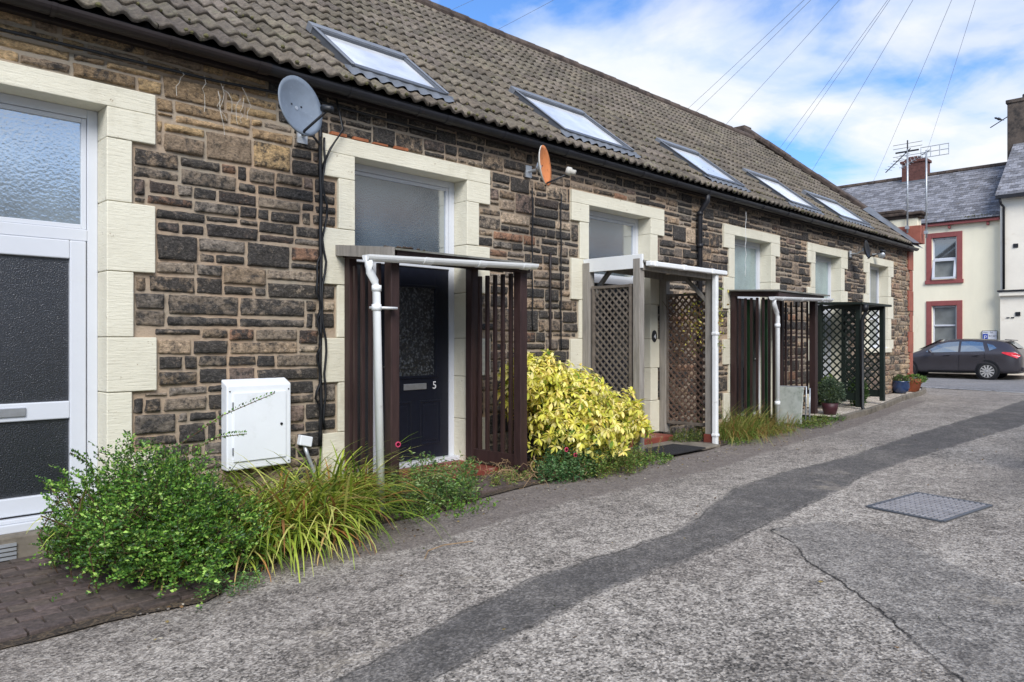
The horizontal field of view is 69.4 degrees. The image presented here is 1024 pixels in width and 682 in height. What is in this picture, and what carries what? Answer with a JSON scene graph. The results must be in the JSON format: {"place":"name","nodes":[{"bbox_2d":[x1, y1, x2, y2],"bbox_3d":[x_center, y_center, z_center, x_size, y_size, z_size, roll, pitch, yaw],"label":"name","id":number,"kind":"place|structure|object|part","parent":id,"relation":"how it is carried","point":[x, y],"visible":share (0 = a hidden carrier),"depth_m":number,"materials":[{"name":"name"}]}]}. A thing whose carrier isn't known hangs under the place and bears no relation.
{"place":"outdoors","nodes":[
{"label":"outdoors","id":0,"kind":"place"},
{"bbox_2d":[0,436,727,648],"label":"block paving","id":1,"kind":"structure","parent":0,"point":[21,618],"depth_m":4.44,"materials":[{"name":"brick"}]},
{"bbox_2d":[26,391,288,612],"bbox_3d":[-2.202,0.981,4.903,2.181,1.198,1.651,0,0,45],"label":"box hedge","id":2,"kind":"object","parent":1,"relation":"on","point":[124,542],"visible":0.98,"depth_m":4.57,"materials":[{"name":"green plant"}]},
{"bbox_2d":[259,527,349,559],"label":"weed clump","id":3,"kind":"object","parent":1,"relation":"on","point":[309,542],"visible":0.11,"depth_m":5.16,"materials":[{"name":"green plant"}]},
{"bbox_2d":[383,442,487,515],"bbox_3d":[-0.749,1.128,6.413,0.862,0.585,1.147,0,0,45],"label":"weed clump","id":4,"kind":"object","parent":1,"relation":"on","point":[452,488],"visible":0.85,"depth_m":6.32,"materials":[{"name":"green plant"}]},
{"bbox_2d":[399,462,501,489],"bbox_3d":[-0.719,1.407,7.564,0.440,0.145,1.320,0,0,45],"label":"door step","id":5,"kind":"object","parent":1,"relation":"on","point":[489,467],"depth_m":7.72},
{"bbox_2d":[421,451,480,486],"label":"weed clump","id":6,"kind":"object","parent":1,"relation":"on","point":[423,455],"visible":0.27,"depth_m":7.08,"materials":[{"name":"green plant"}]},
{"bbox_2d":[481,467,534,481],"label":"weed clump","id":7,"kind":"object","parent":1,"relation":"on","point":[510,474],"visible":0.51,"depth_m":7.51,"materials":[{"name":"green plant"}]},
{"bbox_2d":[489,465,529,486],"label":"weed clump","id":8,"kind":"object","parent":1,"relation":"on","point":[504,477],"visible":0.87,"depth_m":7.24,"materials":[{"name":"green plant"}]},
{"bbox_2d":[462,445,586,488],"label":"dry stems","id":9,"kind":"object","parent":1,"relation":"on","point":[530,474],"visible":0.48,"depth_m":7.44,"materials":[{"name":"brown plant"}]},
{"bbox_2d":[497,349,654,468],"bbox_3d":[0.856,0.711,8.368,1.425,1.326,2.112,0,0,45],"label":"golden shrub","id":10,"kind":"object","parent":1,"relation":"on","point":[566,406],"visible":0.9,"depth_m":7.90,"materials":[{"name":"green plant"}]},
{"bbox_2d":[606,433,672,447],"bbox_3d":[1.669,1.400,10.040,0.340,0.160,1.400,0,0,45],"label":"door step","id":11,"kind":"object","parent":1,"relation":"on","point":[656,438],"depth_m":10.21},
{"bbox_2d":[639,436,664,459],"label":"weed clump","id":12,"kind":"object","parent":1,"relation":"on","point":[652,448],"visible":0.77,"depth_m":8.85,"materials":[{"name":"green plant"}]},
{"bbox_2d":[631,440,719,455],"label":"paving slab","id":13,"kind":"structure","parent":1,"relation":"on","point":[706,445],"depth_m":9.90,"materials":[{"name":"concrete"}]},
{"bbox_2d":[644,444,705,455],"bbox_3d":[2.007,1.375,9.366,0.490,0.019,0.880,0,0,45],"label":"door mat","id":14,"kind":"object","parent":13,"relation":"on","point":[673,449],"depth_m":9.33,"materials":[{"name":"black rubber"}]},
{"bbox_2d":[668,428,704,442],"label":"weed clump","id":15,"kind":"object","parent":1,"relation":"on","point":[678,436],"visible":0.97,"depth_m":10.25,"materials":[{"name":"green plant"}]},
{"bbox_2d":[0,388,1023,681],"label":"alley","id":16,"kind":"structure","parent":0,"point":[724,592],"depth_m":4.38,"materials":[{"name":"grey asphalt"}]},
{"bbox_2d":[193,567,264,600],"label":"weed clump","id":17,"kind":"object","parent":16,"relation":"on","point":[217,586],"visible":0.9,"depth_m":4.41,"materials":[{"name":"green plant"}]},
{"bbox_2d":[394,494,497,521],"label":"weed clump","id":18,"kind":"object","parent":16,"relation":"on","point":[457,506],"visible":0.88,"depth_m":6.08,"materials":[{"name":"green plant"}]},
{"bbox_2d":[424,541,472,558],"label":"fallen twig","id":19,"kind":"object","parent":16,"relation":"on","point":[446,544],"visible":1,"depth_m":5.20,"materials":[{"name":"beige wood"}]},
{"bbox_2d":[99,434,833,677],"bbox_3d":[1.209,1.469,7.360,1.315,0.134,9.883,0,0,40],"label":"grit","id":20,"kind":"object","parent":16,"relation":"on","point":[228,613],"visible":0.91,"depth_m":5.57,"materials":[{"name":"gravel"}]},
{"bbox_2d":[531,441,605,483],"bbox_3d":[0.598,1.217,7.637,0.634,0.408,1.064,0,0,45],"label":"weed clump","id":21,"kind":"object","parent":16,"relation":"on","point":[552,463],"visible":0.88,"depth_m":7.49,"materials":[{"name":"green plant"}]},
{"bbox_2d":[559,440,654,478],"bbox_3d":[1.007,1.235,7.972,0.820,0.372,1.361,0,0,45],"label":"weed clump","id":22,"kind":"object","parent":16,"relation":"on","point":[611,461],"visible":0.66,"depth_m":7.87,"materials":[{"name":"green plant"}]},
{"bbox_2d":[624,451,674,465],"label":"weed clump","id":23,"kind":"object","parent":16,"relation":"on","point":[664,460],"visible":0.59,"depth_m":8.57,"materials":[{"name":"green plant"}]},
{"bbox_2d":[723,436,751,444],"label":"weed clump","id":24,"kind":"object","parent":16,"relation":"on","point":[737,443],"visible":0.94,"depth_m":10.18,"materials":[{"name":"green plant"}]},
{"bbox_2d":[674,394,808,447],"bbox_3d":[3.544,1.198,11.098,1.725,0.786,3.040,0,0,45],"label":"grass clump","id":25,"kind":"object","parent":16,"relation":"on","point":[753,428],"visible":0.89,"depth_m":10.74,"materials":[{"name":"green plant"}]},
{"bbox_2d":[780,385,810,423],"bbox_3d":[4.678,1.072,12.373,0.586,0.639,0.195,0,0,45],"label":"leaning table","id":26,"kind":"object","parent":16,"relation":"on","point":[791,399],"visible":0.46,"depth_m":12.32,"materials":[{"name":"metal"}]},
{"bbox_2d":[794,413,836,428],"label":"weed clump","id":27,"kind":"object","parent":16,"relation":"on","point":[812,421],"visible":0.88,"depth_m":12.17,"materials":[{"name":"green plant"}]},
{"bbox_2d":[825,413,848,420],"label":"weed clump","id":28,"kind":"object","parent":16,"relation":"on","point":[837,417],"visible":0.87,"depth_m":12.81,"materials":[{"name":"green plant"}]},
{"bbox_2d":[839,387,925,420],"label":"kerb","id":29,"kind":"structure","parent":16,"relation":"on","point":[874,408],"depth_m":14.62,"materials":[{"name":"concrete"}]},
{"bbox_2d":[865,492,992,522],"bbox_3d":[3.577,1.413,6.341,1.013,0.014,0.652,0,0,-37],"label":"manhole cover","id":30,"kind":"object","parent":16,"relation":"on","point":[937,508],"visible":1,"depth_m":6.29,"materials":[{"name":"grey metal"}]},
{"bbox_2d":[103,422,1023,671],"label":"fallen leaves","id":31,"kind":"object","parent":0,"point":[167,621],"visible":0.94,"depth_m":5.97,"materials":[{"name":"brown plant"}]},
{"bbox_2d":[431,0,1023,185],"label":"sky","id":32,"kind":"structure","parent":0,"point":[676,51],"materials":[{"name":"blue"}]},
{"bbox_2d":[802,388,920,416],"bbox_3d":[8.083,1.298,17.949,2.922,0.076,11.008,0,0,32],"label":"gravel bed","id":33,"kind":"object","parent":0,"point":[845,407],"visible":0.2,"depth_m":14.83,"materials":[{"name":"grey gravel"}]},
{"bbox_2d":[818,374,838,404],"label":"leafy plant","id":34,"kind":"object","parent":33,"relation":"on","point":[824,377],"visible":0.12,"depth_m":14.30,"materials":[{"name":"green plant"}]},
{"bbox_2d":[818,376,845,414],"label":"potted plant","id":35,"kind":"object","parent":33,"relation":"on","point":[829,406],"visible":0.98,"depth_m":13.33,"materials":[{"name":"green plant"}]},
{"bbox_2d":[818,302,891,408],"bbox_3d":[6.910,0.287,14.912,0.972,2.118,1.640,0,0,45],"label":"green lattice porch","id":36,"kind":"object","parent":33,"relation":"on","point":[855,309],"visible":0.86,"depth_m":14.61,"materials":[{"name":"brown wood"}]},
{"bbox_2d":[847,377,869,405],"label":"leafy plant","id":37,"kind":"object","parent":33,"relation":"on","point":[866,391],"visible":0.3,"depth_m":14.66,"materials":[{"name":"green plant"}]},
{"bbox_2d":[892,374,909,393],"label":"potted plant","id":38,"kind":"object","parent":33,"relation":"on","point":[900,386],"visible":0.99,"depth_m":17.80,"materials":[{"name":"green plant"}]},
{"bbox_2d":[905,374,927,391],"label":"potted plant","id":39,"kind":"object","parent":33,"relation":"on","point":[915,384],"visible":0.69,"depth_m":18.53,"materials":[{"name":"green plant"}]},
{"bbox_2d":[913,376,1023,391],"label":"street","id":40,"kind":"structure","parent":0,"point":[1010,385],"depth_m":23.95,"materials":[{"name":"grey asphalt"}]},
{"bbox_2d":[913,339,1023,379],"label":"parked car","id":41,"kind":"object","parent":40,"relation":"on","point":[988,359],"visible":0.73,"depth_m":27.21,"materials":[{"name":"grey paint"}]},
{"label":"side window","id":42,"kind":"part","parent":41,"relation":"part of","materials":[{"name":"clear glass"}]},
{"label":"side window","id":43,"kind":"part","parent":41,"relation":"part of","materials":[{"name":"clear glass"}]},
{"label":"side window","id":44,"kind":"part","parent":41,"relation":"part of","materials":[{"name":"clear glass"}]},
{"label":"rear window","id":45,"kind":"part","parent":41,"relation":"part of","materials":[{"name":"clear glass"}]},
{"bbox_2d":[924,372,1023,378],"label":"pavement","id":46,"kind":"structure","parent":0,"point":[966,375],"depth_m":28.97,"materials":[{"name":"concrete"}]},
{"bbox_2d":[995,94,1023,374],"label":"tall white house","id":47,"kind":"structure","parent":0,"point":[1009,194],"depth_m":28.53,"materials":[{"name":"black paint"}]},
{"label":"ground","id":48,"kind":"structure","parent":0,"visible":0},
{"bbox_2d":[27,433,449,590],"bbox_3d":[-1.851,1.192,5.656,2.580,0.886,3.274,0,0,45],"label":"strap leaf clump","id":49,"kind":"object","parent":48,"relation":"on","point":[317,508],"visible":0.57,"depth_m":5.32,"materials":[{"name":"green plant"}]},
{"bbox_2d":[0,0,927,562],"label":"stone terrace","id":50,"kind":"structure","parent":48,"relation":"on","point":[158,248],"depth_m":6.96,"materials":[{"name":"stone"}]},
{"bbox_2d":[0,234,85,517],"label":"door","id":51,"kind":"structure","parent":50,"relation":"in","point":[43,280],"depth_m":5.45,"materials":[{"name":"white plastic"}]},
{"bbox_2d":[176,69,250,134],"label":"dead tendrils","id":52,"kind":"object","parent":50,"relation":"attached to","point":[222,101],"visible":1,"depth_m":6.16,"materials":[{"name":"brown plant"}]},
{"bbox_2d":[0,28,439,134],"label":"wall cable","id":53,"kind":"object","parent":50,"relation":"attached to","point":[163,68],"depth_m":5.89,"materials":[{"name":"black plastic"}]},
{"bbox_2d":[221,377,290,470],"bbox_3d":[-2.188,0.702,6.358,0.135,0.755,0.580,0,0,45],"label":"meter box","id":54,"kind":"object","parent":50,"relation":"attached to","point":[265,423],"visible":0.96,"depth_m":6.29,"materials":[{"name":"white plastic"}]},
{"bbox_2d":[233,391,285,461],"bbox_3d":[-2.147,0.722,6.317,0.019,0.575,0.470,0,0,45],"label":"door","id":55,"kind":"structure","parent":54,"relation":"in","point":[264,420],"depth_m":6.31,"materials":[{"name":"white plastic"}]},
{"bbox_2d":[278,75,333,144],"bbox_3d":[-1.809,-1.917,6.211,0.401,0.499,1.032,0,0,-27],"label":"satellite dish","id":56,"kind":"object","parent":50,"relation":"attached to","point":[302,108],"visible":1,"depth_m":6.07,"materials":[{"name":"grey paint"}]},
{"bbox_2d":[297,435,315,481],"bbox_3d":[-1.851,1.082,6.694,0.060,0.480,0.184,0,0,45],"label":"junction box","id":57,"kind":"object","parent":50,"relation":"attached to","point":[304,441],"visible":0.85,"depth_m":6.67,"materials":[{"name":"white plastic"}]},
{"bbox_2d":[312,98,343,445],"bbox_3d":[-1.730,-0.646,6.787,0.143,3.233,0.408,0,0,30],"label":"wall cable","id":58,"kind":"object","parent":50,"relation":"attached to","point":[320,276],"depth_m":6.82,"materials":[{"name":"black plastic"}]},
{"bbox_2d":[306,21,455,102],"bbox_3d":[-1.370,-2.913,7.773,0.956,0.785,1.360,0,0,45],"label":"roof window","id":59,"kind":"structure","parent":50,"relation":"in","point":[368,59],"depth_m":7.72,"materials":[{"name":"clear glass"}]},
{"bbox_2d":[381,265,447,461],"bbox_3d":[-1.032,0.242,7.891,0.105,2.055,0.937,0,0,45],"label":"door","id":60,"kind":"structure","parent":50,"relation":"in","point":[423,292],"depth_m":7.97,"materials":[{"name":"blue paint"}]},
{"bbox_2d":[335,245,538,512],"bbox_3d":[-0.793,0.268,7.127,1.013,2.346,2.064,0,0,45],"label":"slatted porch","id":61,"kind":"object","parent":50,"relation":"attached to","point":[387,436],"visible":0.82,"depth_m":6.98,"materials":[{"name":"brown wood"}]},
{"bbox_2d":[531,188,533,329],"bbox_3d":[0.245,-0.980,8.861,0.016,1.701,0.033,0,0,45],"label":"wall cable","id":62,"kind":"object","parent":50,"relation":"attached to","point":[532,256],"depth_m":8.85,"materials":[{"name":"black plastic"}]},
{"bbox_2d":[525,145,575,185],"bbox_3d":[0.304,-1.936,8.363,0.395,0.456,0.951,0,0,-31],"label":"satellite dish","id":63,"kind":"object","parent":50,"relation":"attached to","point":[543,167],"visible":1,"depth_m":8.25,"materials":[{"name":"orange metal"}]},
{"bbox_2d":[549,253,551,357],"bbox_3d":[0.470,-0.430,9.088,0.028,1.300,0.032,0,0,45],"label":"wall cable","id":64,"kind":"object","parent":50,"relation":"attached to","point":[550,302],"depth_m":9.08,"materials":[{"name":"black plastic"}]},
{"bbox_2d":[560,194,561,350],"bbox_3d":[0.613,-0.855,9.231,0.016,1.951,0.033,0,0,45],"label":"wall cable","id":65,"kind":"object","parent":50,"relation":"attached to","point":[561,275],"depth_m":9.22,"materials":[{"name":"black plastic"}]},
{"bbox_2d":[508,86,641,157],"bbox_3d":[0.870,-3.000,10.185,1.112,0.911,1.640,0,0,45],"label":"roof window","id":66,"kind":"structure","parent":50,"relation":"in","point":[571,121],"depth_m":10.13,"materials":[{"name":"glass"}]},
{"bbox_2d":[594,283,628,397],"bbox_3d":[1.327,0.237,10.309,0.055,2.045,1.240,0,0,45],"label":"lattice panel","id":67,"kind":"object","parent":50,"relation":"in","point":[609,322],"depth_m":10.37,"materials":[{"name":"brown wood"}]},
{"bbox_2d":[652,330,656,341],"bbox_3d":[2.058,-0.070,10.682,0.019,0.170,0.110,0,0,45],"label":"number plaque","id":68,"kind":"object","parent":50,"relation":"attached to","point":[654,336],"visible":1,"depth_m":10.67,"materials":[{"name":"metal"}]},
{"bbox_2d":[583,254,726,452],"bbox_3d":[1.932,0.195,9.866,1.038,2.490,1.915,0,0,45],"label":"lattice porch","id":69,"kind":"object","parent":50,"relation":"attached to","point":[638,267],"visible":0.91,"depth_m":9.98,"materials":[{"name":"grey wood"}]},
{"bbox_2d":[663,287,729,363],"bbox_3d":[2.570,-0.204,10.349,1.103,1.073,0.206,0,0,45],"label":"climbing plant","id":70,"kind":"object","parent":69,"relation":"attached to","point":[700,322],"visible":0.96,"depth_m":10.39,"materials":[{"name":"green plant"}]},
{"bbox_2d":[655,137,750,191],"bbox_3d":[3.210,-2.960,12.469,1.104,0.903,1.380,0,0,45],"label":"roof window","id":71,"kind":"structure","parent":50,"relation":"in","point":[695,160],"depth_m":12.43,"materials":[{"name":"clear glass"}]},
{"bbox_2d":[745,223,745,276],"bbox_3d":[3.929,-1.630,12.444,0.008,1.101,0.046,0,0,45],"label":"wall cable","id":72,"kind":"object","parent":50,"relation":"attached to","point":[745,249],"depth_m":12.44,"materials":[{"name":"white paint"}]},
{"bbox_2d":[741,299,755,413],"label":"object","id":73,"kind":"structure","parent":50,"relation":"in","point":[742,300],"depth_m":13.06,"materials":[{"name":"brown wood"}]},
{"bbox_2d":[727,289,833,424],"bbox_3d":[4.486,0.257,12.457,0.992,2.207,2.300,0,0,45],"label":"slatted porch","id":74,"kind":"object","parent":50,"relation":"attached to","point":[778,297],"visible":0.85,"depth_m":12.16,"materials":[{"name":"brown wood"}]},
{"bbox_2d":[742,168,824,214],"bbox_3d":[5.341,-2.925,14.554,1.112,0.911,1.500,0,0,45],"label":"roof window","id":75,"kind":"structure","parent":50,"relation":"in","point":[778,188],"depth_m":14.54,"materials":[{"name":"clear glass"}]},
{"bbox_2d":[823,309,828,376],"bbox_3d":[6.324,0.253,15.339,0.058,1.975,1.160,0,0,45],"label":"door","id":76,"kind":"structure","parent":50,"relation":"in","point":[825,311],"depth_m":15.61,"materials":[{"name":"white plastic"}]},
{"bbox_2d":[801,189,874,228],"bbox_3d":[7.284,-2.918,16.500,0.970,0.799,1.840,0,0,45],"label":"roof window","id":77,"kind":"structure","parent":50,"relation":"in","point":[831,205],"depth_m":16.43,"materials":[{"name":"clear glass"}]},
{"bbox_2d":[849,240,885,258],"bbox_3d":[7.556,-1.944,15.759,0.363,0.409,0.684,0,0,-24],"label":"satellite dish","id":78,"kind":"object","parent":50,"relation":"attached to","point":[866,250],"visible":1,"depth_m":15.82,"materials":[{"name":"black plastic"}]},
{"bbox_2d":[872,252,884,258],"bbox_3d":[8.374,-1.956,16.897,0.272,0.156,0.150,0,0,31],"label":"wall lamp","id":79,"kind":"object","parent":50,"relation":"attached to","point":[881,255],"visible":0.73,"depth_m":16.82,"materials":[{"name":"metal"}]},
{"bbox_2d":[870,266,887,347],"bbox_3d":[8.460,-0.800,17.361,0.260,1.940,1.340,0,0,45],"label":"window","id":80,"kind":"structure","parent":50,"relation":"in","point":[874,271],"depth_m":17.70,"materials":[{"name":"grey glass"}]},
{"bbox_2d":[885,140,919,232],"bbox_3d":[9.924,-3.900,18.832,0.260,2.340,0.956,0,0,-25],"label":"tv aerial","id":81,"kind":"object","parent":50,"relation":"attached to","point":[898,160],"visible":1,"depth_m":18.67,"materials":[{"name":"metal"}]},
{"bbox_2d":[899,143,948,237],"bbox_3d":[10.345,-3.725,18.631,0.252,2.290,1.204,0,0,-29],"label":"tv aerial","id":82,"kind":"object","parent":50,"relation":"attached to","point":[925,157],"visible":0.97,"depth_m":18.50,"materials":[{"name":"metal"}]},
{"bbox_2d":[838,156,1006,373],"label":"cream house","id":83,"kind":"structure","parent":48,"relation":"on","point":[956,271],"depth_m":30.53,"materials":[{"name":"beige paint"}]},
{"bbox_2d":[932,237,955,279],"bbox_3d":[17.729,-3.380,30.342,0.920,1.740,0.295,0,0,45],"label":"window","id":84,"kind":"structure","parent":83,"relation":"in","point":[944,249],"depth_m":30.42,"materials":[{"name":"white plastic"}]},
{"bbox_2d":[933,305,955,341],"bbox_3d":[17.805,-0.520,30.418,0.920,1.860,0.080,0,0,45],"label":"window","id":85,"kind":"structure","parent":83,"relation":"in","point":[944,317],"depth_m":30.45,"materials":[{"name":"white plastic"}]},
{"bbox_2d":[982,330,997,339],"bbox_3d":[18.828,-0.136,29.164,0.530,0.552,0.028,0,0,45],"label":"parking sign","id":86,"kind":"object","parent":83,"relation":"attached to","point":[989,334],"visible":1,"depth_m":29.14,"materials":[{"name":"white plastic"}]},
{"bbox_3d":[6.002,-2.655,7.428,1.150,8.350,0.280,0,0,45],"label":"telegraph pole","id":87,"kind":"object","parent":48,"relation":"on","visible":0},
{"bbox_2d":[698,31,778,109],"bbox_3d":[5.285,-6.295,15.649,0.008,0.579,16.789,0,0,-6],"label":"overhead wire","id":88,"kind":"object","parent":87,"relation":"attached to","point":[753,56],"visible":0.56,"depth_m":15.99,"materials":[{"name":"grey metal"}]},
{"bbox_2d":[691,0,803,105],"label":"overhead wire","id":89,"kind":"object","parent":87,"relation":"attached to","point":[747,53],"visible":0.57,"depth_m":15.98,"materials":[{"name":"grey metal"}]},
{"bbox_2d":[729,4,835,120],"bbox_3d":[6.081,-6.346,16.680,0.008,0.475,18.639,0,0,0],"label":"overhead wire","id":90,"kind":"object","parent":87,"relation":"attached to","point":[785,59],"visible":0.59,"depth_m":16.32,"materials":[{"name":"grey metal"}]},
{"bbox_2d":[781,1,886,145],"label":"overhead wire","id":91,"kind":"object","parent":87,"relation":"attached to","point":[837,69],"visible":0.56,"depth_m":16.25,"materials":[{"name":"grey metal"}]},
{"bbox_2d":[786,0,889,148],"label":"overhead wire","id":92,"kind":"object","parent":87,"relation":"attached to","point":[843,67],"visible":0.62,"depth_m":16.20,"materials":[{"name":"grey metal"}]},
{"bbox_2d":[813,0,912,168],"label":"overhead wire","id":93,"kind":"object","parent":87,"relation":"attached to","point":[867,77],"visible":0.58,"depth_m":16.27,"materials":[{"name":"grey metal"}]},
{"bbox_2d":[865,0,951,198],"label":"overhead wire","id":94,"kind":"object","parent":87,"relation":"attached to","point":[915,84],"visible":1,"depth_m":18.21,"materials":[{"name":"grey metal"}]},
{"bbox_2d":[924,2,974,158],"bbox_3d":[12.331,-7.419,20.839,0.008,1.686,29.429,0,0,27],"label":"overhead wire","id":95,"kind":"object","parent":87,"relation":"attached to","point":[952,72],"visible":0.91,"depth_m":19.49,"materials":[{"name":"grey metal"}]}
]}

